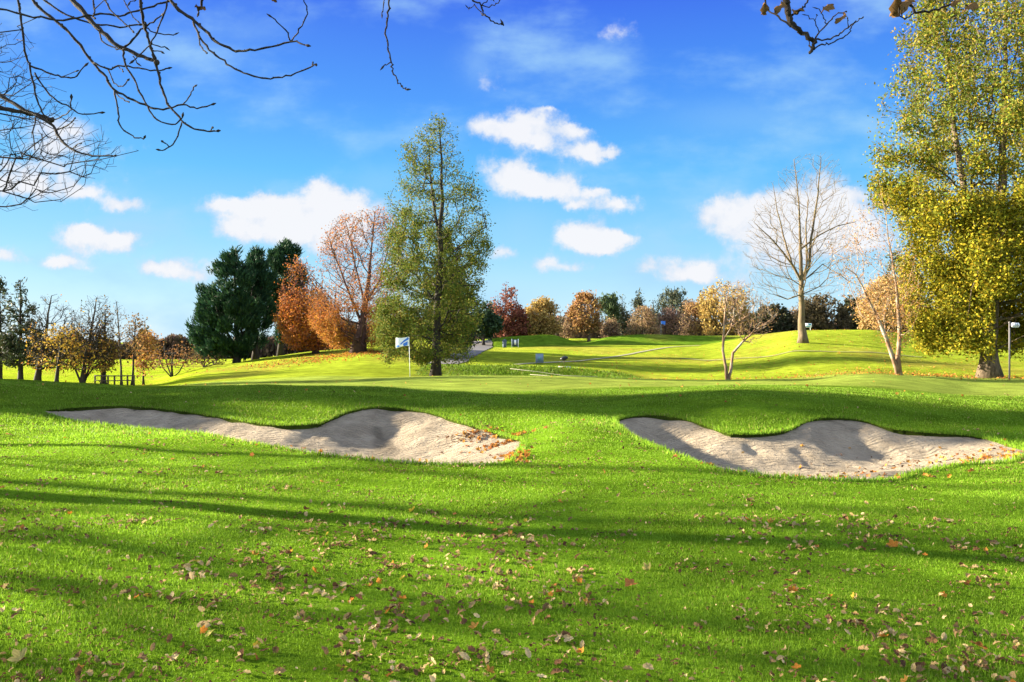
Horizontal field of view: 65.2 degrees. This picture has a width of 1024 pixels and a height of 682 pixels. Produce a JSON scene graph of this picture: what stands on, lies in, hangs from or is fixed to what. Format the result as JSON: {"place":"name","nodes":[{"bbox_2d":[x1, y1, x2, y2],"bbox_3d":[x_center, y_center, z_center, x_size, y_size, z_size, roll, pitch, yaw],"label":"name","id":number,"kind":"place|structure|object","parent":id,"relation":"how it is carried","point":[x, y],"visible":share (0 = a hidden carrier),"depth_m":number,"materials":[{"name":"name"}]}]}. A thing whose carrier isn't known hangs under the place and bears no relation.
{"place":"outdoors","nodes":[
{"label":"outdoors","id":0,"kind":"place"},
{"bbox_2d":[430,340,492,363],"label":"path","id":1,"kind":"structure","parent":0,"point":[479,348],"depth_m":87.59,"materials":[{"name":"concrete"}]},
{"bbox_2d":[0,330,1023,681],"bbox_3d":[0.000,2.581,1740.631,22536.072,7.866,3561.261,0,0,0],"label":"ground","id":2,"kind":"structure","parent":0,"point":[828,360],"depth_m":7.25,"materials":[{"name":"plant"}]},
{"bbox_2d":[0,275,17,378],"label":"pine tree","id":3,"kind":"object","parent":2,"relation":"on","point":[2,316],"visible":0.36,"depth_m":66.12,"materials":[{"name":"green plant"}]},
{"bbox_2d":[6,646,26,663],"bbox_3d":[-2.460,1.568,3.977,0.085,0.044,0.121,8,35,15],"label":"fallen leaf","id":4,"kind":"object","parent":2,"relation":"on","point":[18,655],"visible":1,"depth_m":4.00,"materials":[{"name":"plant"}]},
{"bbox_2d":[0,277,45,378],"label":"pine tree","id":5,"kind":"object","parent":2,"relation":"on","point":[8,344],"visible":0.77,"depth_m":63.70,"materials":[{"name":"green plant"}]},
{"bbox_2d":[21,294,85,380],"bbox_3d":[-35.309,-0.084,62.059,4.743,7.134,5.111,0,0,0],"label":"autumn tree","id":6,"kind":"object","parent":2,"relation":"on","point":[38,368],"visible":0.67,"depth_m":61.78,"materials":[{"name":"brown plant"}]},
{"bbox_2d":[36,323,84,381],"bbox_3d":[-33.149,1.007,59.040,3.301,4.800,3.605,0,0,0],"label":"autumn tree","id":7,"kind":"object","parent":2,"relation":"on","point":[61,346],"visible":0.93,"depth_m":58.93,"materials":[{"name":"yellow plant"}]},
{"bbox_2d":[0,18,138,210],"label":"overhanging tree","id":8,"kind":"object","parent":2,"relation":"on","point":[7,181],"visible":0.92,"depth_m":9.39,"materials":[{"name":"brown plant"}]},
{"bbox_2d":[74,665,81,675],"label":"fallen leaf","id":9,"kind":"object","parent":2,"relation":"on","point":[78,670],"visible":0.94,"depth_m":3.84,"materials":[{"name":"plant"}]},
{"bbox_2d":[86,669,92,675],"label":"fallen leaf","id":10,"kind":"object","parent":2,"relation":"on","point":[89,672],"visible":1,"depth_m":3.84,"materials":[{"name":"plant"}]},
{"bbox_2d":[65,295,119,382],"bbox_3d":[-31.336,0.008,59.979,4.101,7.037,3.873,0,0,-36],"label":"autumn tree","id":11,"kind":"object","parent":2,"relation":"on","point":[84,375],"visible":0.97,"depth_m":59.79,"materials":[{"name":"brown plant"}]},
{"bbox_2d":[82,305,127,383],"bbox_3d":[-31.598,0.340,61.921,3.146,6.532,3.173,0,0,0],"label":"autumn tree","id":12,"kind":"object","parent":2,"relation":"on","point":[114,359],"visible":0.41,"depth_m":61.83,"materials":[{"name":"brown plant"}]},
{"bbox_2d":[94,375,134,385],"bbox_3d":[-28.819,2.903,57.966,2.918,0.880,0.158,0,0,0],"label":"rail fence","id":13,"kind":"object","parent":2,"relation":"on","point":[114,380],"visible":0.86,"depth_m":57.95,"materials":[{"name":"brown wood"}]},
{"bbox_2d":[113,300,132,384],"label":"slender tree","id":14,"kind":"object","parent":2,"relation":"on","point":[119,336],"visible":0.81,"depth_m":63.98,"materials":[{"name":"brown plant"}]},
{"bbox_2d":[127,671,134,678],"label":"fallen leaf","id":15,"kind":"object","parent":2,"relation":"on","point":[131,674],"visible":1,"depth_m":3.81,"materials":[{"name":"plant"}]},
{"bbox_2d":[117,312,151,384],"bbox_3d":[-30.199,0.587,64.115,2.658,6.198,2.793,0,0,0],"label":"slender tree","id":16,"kind":"object","parent":2,"relation":"on","point":[134,337],"visible":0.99,"depth_m":63.97,"materials":[{"name":"brown plant"}]},
{"bbox_2d":[137,652,147,658],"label":"fallen leaf","id":17,"kind":"object","parent":2,"relation":"on","point":[142,655],"visible":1,"depth_m":4.02,"materials":[{"name":"plant"}]},
{"bbox_2d":[123,324,163,384],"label":"slender tree","id":18,"kind":"object","parent":2,"relation":"on","point":[152,344],"visible":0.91,"depth_m":65.69,"materials":[{"name":"orange plant"}]},
{"bbox_2d":[135,327,151,355],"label":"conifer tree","id":19,"kind":"object","parent":2,"relation":"on","point":[146,328],"visible":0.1,"depth_m":149.74,"materials":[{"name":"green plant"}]},
{"bbox_2d":[166,632,172,642],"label":"fallen leaf","id":20,"kind":"object","parent":2,"relation":"on","point":[169,638],"visible":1,"depth_m":4.26,"materials":[{"name":"plant"}]},
{"bbox_2d":[146,341,202,376],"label":"bush","id":21,"kind":"object","parent":2,"relation":"on","point":[172,364],"visible":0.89,"depth_m":79.86,"materials":[{"name":"orange plant"}]},
{"bbox_2d":[2,332,350,358],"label":"wood","id":22,"kind":"object","parent":2,"relation":"on","point":[269,349],"visible":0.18,"depth_m":219.85,"materials":[{"name":"brown plant"}]},
{"bbox_2d":[0,0,410,156],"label":"overhanging tree","id":23,"kind":"object","parent":2,"relation":"on","point":[99,29],"visible":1,"depth_m":5.52,"materials":[{"name":"brown plant"}]},
{"bbox_2d":[182,346,232,367],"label":"bush","id":24,"kind":"object","parent":2,"relation":"on","point":[202,362],"visible":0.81,"depth_m":83.87,"materials":[{"name":"yellow plant"}]},
{"bbox_2d":[185,244,268,362],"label":"cypress tree","id":25,"kind":"object","parent":2,"relation":"on","point":[217,311],"visible":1,"depth_m":83.58,"materials":[{"name":"green plant"}]},
{"bbox_2d":[245,245,279,359],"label":"cypress tree","id":26,"kind":"object","parent":2,"relation":"on","point":[265,283],"visible":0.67,"depth_m":87.54,"materials":[{"name":"green plant"}]},
{"bbox_2d":[272,641,278,652],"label":"fallen leaf","id":27,"kind":"object","parent":2,"relation":"on","point":[275,649],"visible":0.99,"depth_m":4.13,"materials":[{"name":"plant"}]},
{"bbox_2d":[273,667,285,673],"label":"fallen leaf","id":28,"kind":"object","parent":2,"relation":"on","point":[279,669],"visible":1,"depth_m":3.83,"materials":[{"name":"plant"}]},
{"bbox_2d":[46,408,519,464],"bbox_3d":[-4.162,1.849,16.027,13.446,0.637,5.330,0,0,41],"label":"sand bunker","id":29,"kind":"object","parent":2,"relation":"on","point":[382,434],"visible":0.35,"depth_m":16.13},
{"bbox_2d":[266,236,308,355],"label":"cypress tree","id":30,"kind":"object","parent":2,"relation":"on","point":[282,250],"visible":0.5,"depth_m":90.70,"materials":[{"name":"green plant"}]},
{"bbox_2d":[272,254,332,353],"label":"copper tree","id":31,"kind":"object","parent":2,"relation":"on","point":[295,326],"visible":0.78,"depth_m":80.56,"materials":[{"name":"orange plant"}]},
{"bbox_2d":[320,642,328,654],"bbox_3d":[-0.965,1.579,4.106,0.021,0.082,0.032,-45,-19,30],"label":"fallen leaf","id":32,"kind":"object","parent":2,"relation":"on","point":[326,651],"visible":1,"depth_m":4.11,"materials":[{"name":"plant"}]},
{"bbox_2d":[339,633,347,639],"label":"fallen leaf","id":33,"kind":"object","parent":2,"relation":"on","point":[342,635],"visible":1,"depth_m":4.30,"materials":[{"name":"plant"}]},
{"bbox_2d":[299,204,413,352],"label":"beech tree","id":34,"kind":"object","parent":2,"relation":"on","point":[326,323],"visible":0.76,"depth_m":73.58,"materials":[{"name":"orange plant"}]},
{"bbox_2d":[391,624,398,631],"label":"fallen leaf","id":35,"kind":"object","parent":2,"relation":"on","point":[395,628],"visible":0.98,"depth_m":4.43,"materials":[{"name":"plant"}]},
{"bbox_2d":[396,337,409,367],"bbox_3d":[-5.860,0.895,42.994,0.785,2.240,0.110,0,0,0],"label":"golf flag","id":36,"kind":"object","parent":2,"relation":"on","point":[400,342],"visible":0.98,"depth_m":42.99,"materials":[{"name":"fabric"}]},
{"bbox_2d":[421,613,428,621],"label":"fallen leaf","id":37,"kind":"object","parent":2,"relation":"on","point":[424,617],"visible":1,"depth_m":4.59,"materials":[{"name":"plant"}]},
{"bbox_2d":[367,112,495,375],"bbox_3d":[-4.544,-5.455,45.909,7.604,15.415,7.158,0,0,0],"label":"alder tree","id":38,"kind":"object","parent":2,"relation":"on","point":[392,326],"visible":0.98,"depth_m":45.03,"materials":[{"name":"green plant"}]},
{"bbox_2d":[418,228,482,353],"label":"dark tree","id":39,"kind":"object","parent":2,"relation":"on","point":[472,332],"visible":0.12,"depth_m":71.37,"materials":[{"name":"green plant"}]},
{"bbox_2d":[453,646,460,652],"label":"fallen leaf","id":40,"kind":"object","parent":2,"relation":"on","point":[456,649],"visible":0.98,"depth_m":4.09,"materials":[{"name":"plant"}]},
{"bbox_2d":[459,651,471,660],"bbox_3d":[-0.227,1.576,3.988,0.086,0.010,0.034,30,48,11],"label":"fallen leaf","id":41,"kind":"object","parent":2,"relation":"on","point":[464,655],"visible":1,"depth_m":3.99,"materials":[{"name":"plant"}]},
{"bbox_2d":[466,645,475,651],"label":"fallen leaf","id":42,"kind":"object","parent":2,"relation":"on","point":[471,648],"visible":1,"depth_m":4.10,"materials":[{"name":"plant"}]},
{"bbox_2d":[469,622,477,630],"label":"fallen leaf","id":43,"kind":"object","parent":2,"relation":"on","point":[473,624],"visible":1,"depth_m":4.44,"materials":[{"name":"plant"}]},
{"bbox_2d":[470,299,504,344],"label":"evergreen tree","id":44,"kind":"object","parent":2,"relation":"on","point":[492,323],"visible":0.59,"depth_m":104.95,"materials":[{"name":"green plant"}]},
{"bbox_2d":[502,339,506,347],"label":"litter bin","id":45,"kind":"object","parent":2,"relation":"on","point":[504,342],"visible":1,"depth_m":102.78,"materials":[{"name":"grey plastic"}]},
{"bbox_2d":[501,650,510,654],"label":"fallen leaf","id":46,"kind":"object","parent":2,"relation":"on","point":[506,652],"visible":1,"depth_m":4.03,"materials":[{"name":"plant"}]},
{"bbox_2d":[487,282,530,337],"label":"red tree","id":47,"kind":"object","parent":2,"relation":"on","point":[519,316],"visible":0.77,"depth_m":116.81,"materials":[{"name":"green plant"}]},
{"bbox_2d":[0,418,1023,681],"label":"leaf litter","id":48,"kind":"object","parent":2,"relation":"on","point":[472,578],"visible":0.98,"depth_m":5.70,"materials":[{"name":"plant"}]},
{"bbox_2d":[511,339,518,346],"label":"notice board","id":49,"kind":"object","parent":2,"relation":"on","point":[514,342],"visible":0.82,"depth_m":102.97,"materials":[{"name":"white paint"}]},
{"bbox_2d":[525,648,530,657],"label":"fallen leaf","id":50,"kind":"object","parent":2,"relation":"on","point":[528,652],"visible":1,"depth_m":4.03,"materials":[{"name":"plant"}]},
{"bbox_2d":[39,329,1023,479],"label":"leaf litter","id":51,"kind":"object","parent":2,"relation":"on","point":[526,454],"visible":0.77,"depth_m":15.58,"materials":[{"name":"plant"}]},
{"bbox_2d":[536,354,542,362],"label":"tee board","id":52,"kind":"object","parent":2,"relation":"on","point":[539,358],"visible":0.76,"depth_m":67.98,"materials":[{"name":"grey metal"}]},
{"bbox_2d":[523,295,564,335],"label":"yellow tree","id":53,"kind":"object","parent":2,"relation":"on","point":[539,310],"visible":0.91,"depth_m":118.67,"materials":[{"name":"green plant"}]},
{"bbox_2d":[542,603,548,610],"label":"fallen leaf","id":54,"kind":"object","parent":2,"relation":"on","point":[544,606],"visible":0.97,"depth_m":4.75,"materials":[{"name":"plant"}]},
{"bbox_2d":[543,301,564,335],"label":"bare tree","id":55,"kind":"object","parent":2,"relation":"on","point":[558,318],"visible":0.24,"depth_m":137.41,"materials":[{"name":"grey plant"}]},
{"bbox_2d":[510,368,597,376],"bbox_3d":[2.892,2.189,55.737,6.738,0.467,0.350,0,0,28],"label":"ditch pole","id":56,"kind":"object","parent":2,"relation":"on","point":[556,374],"visible":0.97,"depth_m":55.74,"materials":[{"name":"brown wood"}]},
{"bbox_2d":[548,668,561,673],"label":"fallen leaf","id":57,"kind":"object","parent":2,"relation":"on","point":[556,670],"visible":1,"depth_m":3.81,"materials":[{"name":"plant"}]},
{"bbox_2d":[554,658,561,664],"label":"fallen leaf","id":58,"kind":"object","parent":2,"relation":"on","point":[557,661],"visible":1,"depth_m":3.93,"materials":[{"name":"plant"}]},
{"bbox_2d":[559,356,570,367],"bbox_3d":[3.965,1.592,61.000,1.000,0.894,0.500,0,0,0],"label":"ball washer","id":59,"kind":"object","parent":2,"relation":"on","point":[563,358],"visible":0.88,"depth_m":60.86,"materials":[{"name":"metal"}]},
{"bbox_2d":[564,636,573,641],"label":"fallen leaf","id":60,"kind":"object","parent":2,"relation":"on","point":[568,639],"visible":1,"depth_m":4.21,"materials":[{"name":"plant"}]},
{"bbox_2d":[559,319,581,339],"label":"bush","id":61,"kind":"object","parent":2,"relation":"on","point":[568,329],"visible":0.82,"depth_m":127.33,"materials":[{"name":"brown plant"}]},
{"bbox_2d":[562,290,605,341],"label":"orange tree","id":62,"kind":"object","parent":2,"relation":"on","point":[581,317],"visible":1,"depth_m":113.11,"materials":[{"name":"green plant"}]},
{"bbox_2d":[195,0,978,53],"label":"overhanging tree","id":63,"kind":"object","parent":2,"relation":"on","point":[897,8],"visible":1,"depth_m":4.20,"materials":[{"name":"brown plant"}]},
{"bbox_2d":[335,315,879,341],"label":"hedgerow","id":64,"kind":"object","parent":2,"relation":"on","point":[594,335],"visible":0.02,"depth_m":140.82,"materials":[{"name":"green plant"}]},
{"bbox_2d":[598,291,621,336],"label":"pine tree","id":65,"kind":"object","parent":2,"relation":"on","point":[610,306],"visible":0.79,"depth_m":123.07,"materials":[{"name":"green plant"}]},
{"bbox_2d":[598,314,623,337],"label":"bush","id":66,"kind":"object","parent":2,"relation":"on","point":[610,329],"visible":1,"depth_m":119.47,"materials":[{"name":"brown plant"}]},
{"bbox_2d":[616,294,632,335],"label":"conifer tree","id":67,"kind":"object","parent":2,"relation":"on","point":[625,316],"visible":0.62,"depth_m":125.62,"materials":[{"name":"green plant"}]},
{"bbox_2d":[620,665,633,669],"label":"fallen leaf","id":68,"kind":"object","parent":2,"relation":"on","point":[626,667],"visible":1,"depth_m":3.83,"materials":[{"name":"plant"}]},
{"bbox_2d":[625,578,636,585],"bbox_3d":[0.780,1.565,5.193,0.130,0.028,0.092,-4,19,-37],"label":"fallen leaf","id":69,"kind":"object","parent":2,"relation":"on","point":[629,582],"visible":1,"depth_m":5.19,"materials":[{"name":"plant"}]},
{"bbox_2d":[630,288,648,332],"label":"conifer tree","id":70,"kind":"object","parent":2,"relation":"on","point":[637,301],"visible":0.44,"depth_m":129.86,"materials":[{"name":"green plant"}]},
{"bbox_2d":[625,305,662,334],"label":"bush","id":71,"kind":"object","parent":2,"relation":"on","point":[650,324],"visible":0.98,"depth_m":117.17,"materials":[{"name":"brown plant"}]},
{"bbox_2d":[639,662,653,669],"bbox_3d":[0.645,1.563,3.848,0.085,0.019,0.033,13,42,3],"label":"fallen leaf","id":72,"kind":"object","parent":2,"relation":"on","point":[647,665],"visible":1,"depth_m":3.85,"materials":[{"name":"plant"}]},
{"bbox_2d":[642,562,650,570],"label":"fallen leaf","id":73,"kind":"object","parent":2,"relation":"on","point":[647,567],"visible":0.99,"depth_m":5.57,"materials":[{"name":"plant"}]},
{"bbox_2d":[648,300,663,333],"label":"conifer tree","id":74,"kind":"object","parent":2,"relation":"on","point":[655,312],"visible":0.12,"depth_m":132.41,"materials":[{"name":"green plant"}]},
{"bbox_2d":[656,304,687,334],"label":"bush","id":75,"kind":"object","parent":2,"relation":"on","point":[668,317],"visible":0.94,"depth_m":121.39,"materials":[{"name":"brown plant"}]},
{"bbox_2d":[655,286,692,334],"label":"conifer tree","id":76,"kind":"object","parent":2,"relation":"on","point":[675,296],"visible":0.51,"depth_m":141.40,"materials":[{"name":"green plant"}]},
{"bbox_2d":[676,297,697,335],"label":"bush","id":77,"kind":"object","parent":2,"relation":"on","point":[684,306],"visible":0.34,"depth_m":135.87,"materials":[{"name":"brown plant"}]},
{"bbox_2d":[682,300,708,335],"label":"bush","id":78,"kind":"object","parent":2,"relation":"on","point":[691,308],"visible":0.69,"depth_m":120.38,"materials":[{"name":"brown plant"}]},
{"bbox_2d":[694,277,757,335],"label":"yellow tree","id":79,"kind":"object","parent":2,"relation":"on","point":[706,310],"visible":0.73,"depth_m":117.61,"materials":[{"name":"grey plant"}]},
{"bbox_2d":[729,308,750,334],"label":"bush","id":80,"kind":"object","parent":2,"relation":"on","point":[745,326],"visible":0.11,"depth_m":120.28,"materials":[{"name":"brown plant"}]},
{"bbox_2d":[713,280,778,379],"bbox_3d":[13.049,-0.576,44.550,3.921,5.812,3.512,0,0,0],"label":"birch tree","id":81,"kind":"object","parent":2,"relation":"on","point":[743,340],"visible":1,"depth_m":44.45,"materials":[{"name":"beige plant"}]},
{"bbox_2d":[741,302,794,334],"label":"dark tree","id":82,"kind":"object","parent":2,"relation":"on","point":[783,323],"visible":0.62,"depth_m":121.43,"materials":[{"name":"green plant"}]},
{"bbox_2d":[787,305,797,316],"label":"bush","id":83,"kind":"object","parent":2,"relation":"on","point":[794,312],"visible":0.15,"depth_m":124.83,"materials":[{"name":"brown plant"}]},
{"bbox_2d":[743,154,859,342],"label":"bare tree","id":84,"kind":"object","parent":2,"relation":"on","point":[802,331],"visible":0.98,"depth_m":74.77,"materials":[{"name":"beige plant"}]},
{"bbox_2d":[805,323,811,329],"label":"tee sign","id":85,"kind":"object","parent":2,"relation":"on","point":[808,325],"visible":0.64,"depth_m":93.97,"materials":[{"name":"white paint"}]},
{"bbox_2d":[619,417,1023,479],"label":"sand bunker","id":86,"kind":"object","parent":2,"relation":"on","point":[825,443],"visible":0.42,"depth_m":14.63},
{"bbox_2d":[791,292,854,329],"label":"dark tree","id":87,"kind":"object","parent":2,"relation":"on","point":[817,314],"visible":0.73,"depth_m":115.99,"materials":[{"name":"green plant"}]},
{"bbox_2d":[834,295,871,329],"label":"dark tree","id":88,"kind":"object","parent":2,"relation":"on","point":[850,308],"visible":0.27,"depth_m":121.23,"materials":[{"name":"green plant"}]},
{"bbox_2d":[858,644,868,649],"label":"fallen leaf","id":89,"kind":"object","parent":2,"relation":"on","point":[862,647],"visible":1,"depth_m":4.08,"materials":[{"name":"plant"}]},
{"bbox_2d":[825,181,925,374],"bbox_3d":[20.754,-3.560,46.030,5.496,11.436,5.312,0,0,0],"label":"birch tree","id":90,"kind":"object","parent":2,"relation":"on","point":[896,361],"visible":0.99,"depth_m":45.83,"materials":[{"name":"beige plant"}]},
{"bbox_2d":[854,274,925,332],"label":"orange tree","id":91,"kind":"object","parent":2,"relation":"on","point":[862,323],"visible":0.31,"depth_m":99.07,"materials":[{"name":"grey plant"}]},
{"bbox_2d":[867,251,917,327],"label":"tree","id":92,"kind":"object","parent":2,"relation":"on","point":[886,265],"visible":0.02,"depth_m":105.73,"materials":[{"name":"plant"}]},
{"bbox_2d":[886,539,901,546],"bbox_3d":[2.931,1.558,6.141,0.115,0.026,0.081,-7,35,29],"label":"fallen leaf","id":93,"kind":"object","parent":2,"relation":"on","point":[891,543],"visible":1,"depth_m":6.15,"materials":[{"name":"plant"}]},
{"bbox_2d":[900,659,905,667],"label":"fallen leaf","id":94,"kind":"object","parent":2,"relation":"on","point":[902,662],"visible":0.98,"depth_m":3.91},
{"bbox_2d":[899,633,907,638],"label":"fallen leaf","id":95,"kind":"object","parent":2,"relation":"on","point":[903,635],"visible":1,"depth_m":4.28,"materials":[{"name":"plant"}]},
{"bbox_2d":[911,663,915,671],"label":"fallen leaf","id":96,"kind":"object","parent":2,"relation":"on","point":[913,666],"visible":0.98,"depth_m":3.87,"materials":[{"name":"plant"}]},
{"bbox_2d":[916,664,925,671],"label":"fallen leaf","id":97,"kind":"object","parent":2,"relation":"on","point":[919,667],"visible":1,"depth_m":3.85,"materials":[{"name":"plant"}]},
{"bbox_2d":[920,637,937,642],"bbox_3d":[2.206,1.579,4.232,0.088,0.034,0.009,-5,-13,38],"label":"fallen leaf","id":98,"kind":"object","parent":2,"relation":"on","point":[929,639],"visible":1,"depth_m":4.23,"materials":[{"name":"plant"}]},
{"bbox_2d":[857,0,1023,377],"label":"lime tree","id":99,"kind":"object","parent":2,"relation":"on","point":[975,287],"visible":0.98,"depth_m":44.44,"materials":[{"name":"green plant"}]},
{"bbox_2d":[941,632,946,640],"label":"fallen leaf","id":100,"kind":"object","parent":2,"relation":"on","point":[944,636],"visible":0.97,"depth_m":4.28,"materials":[{"name":"plant"}]},
{"bbox_2d":[879,321,1017,333],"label":"wood","id":101,"kind":"object","parent":2,"relation":"on","point":[903,328],"visible":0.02,"depth_m":144.60,"materials":[{"name":"brown plant"}]},
{"bbox_2d":[969,640,987,648],"bbox_3d":[2.437,1.585,4.172,0.115,0.025,0.081,28,-15,4],"label":"fallen leaf","id":102,"kind":"object","parent":2,"relation":"on","point":[979,643],"visible":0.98,"depth_m":4.16,"materials":[{"name":"plant"}]},
{"bbox_2d":[1009,671,1015,677],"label":"fallen leaf","id":103,"kind":"object","parent":2,"relation":"on","point":[1012,674],"visible":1,"depth_m":3.79,"materials":[{"name":"plant"}]},
{"bbox_2d":[1008,321,1019,378],"bbox_3d":[25.717,0.590,40.997,0.560,3.190,0.126,0,0,0],"label":"flag","id":104,"kind":"object","parent":2,"relation":"on","point":[1013,324],"visible":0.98,"depth_m":40.96,"materials":[{"name":"grey metal"}]},
{"bbox_2d":[0,0,1023,341],"label":"sky","id":105,"kind":"structure","parent":0,"point":[624,147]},
{"bbox_2d":[519,345,698,363],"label":"path","id":106,"kind":"structure","parent":0,"point":[607,357],"depth_m":82.73,"materials":[{"name":"concrete"}]},
{"bbox_2d":[684,350,918,359],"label":"path","id":107,"kind":"structure","parent":0,"point":[797,350],"depth_m":68.75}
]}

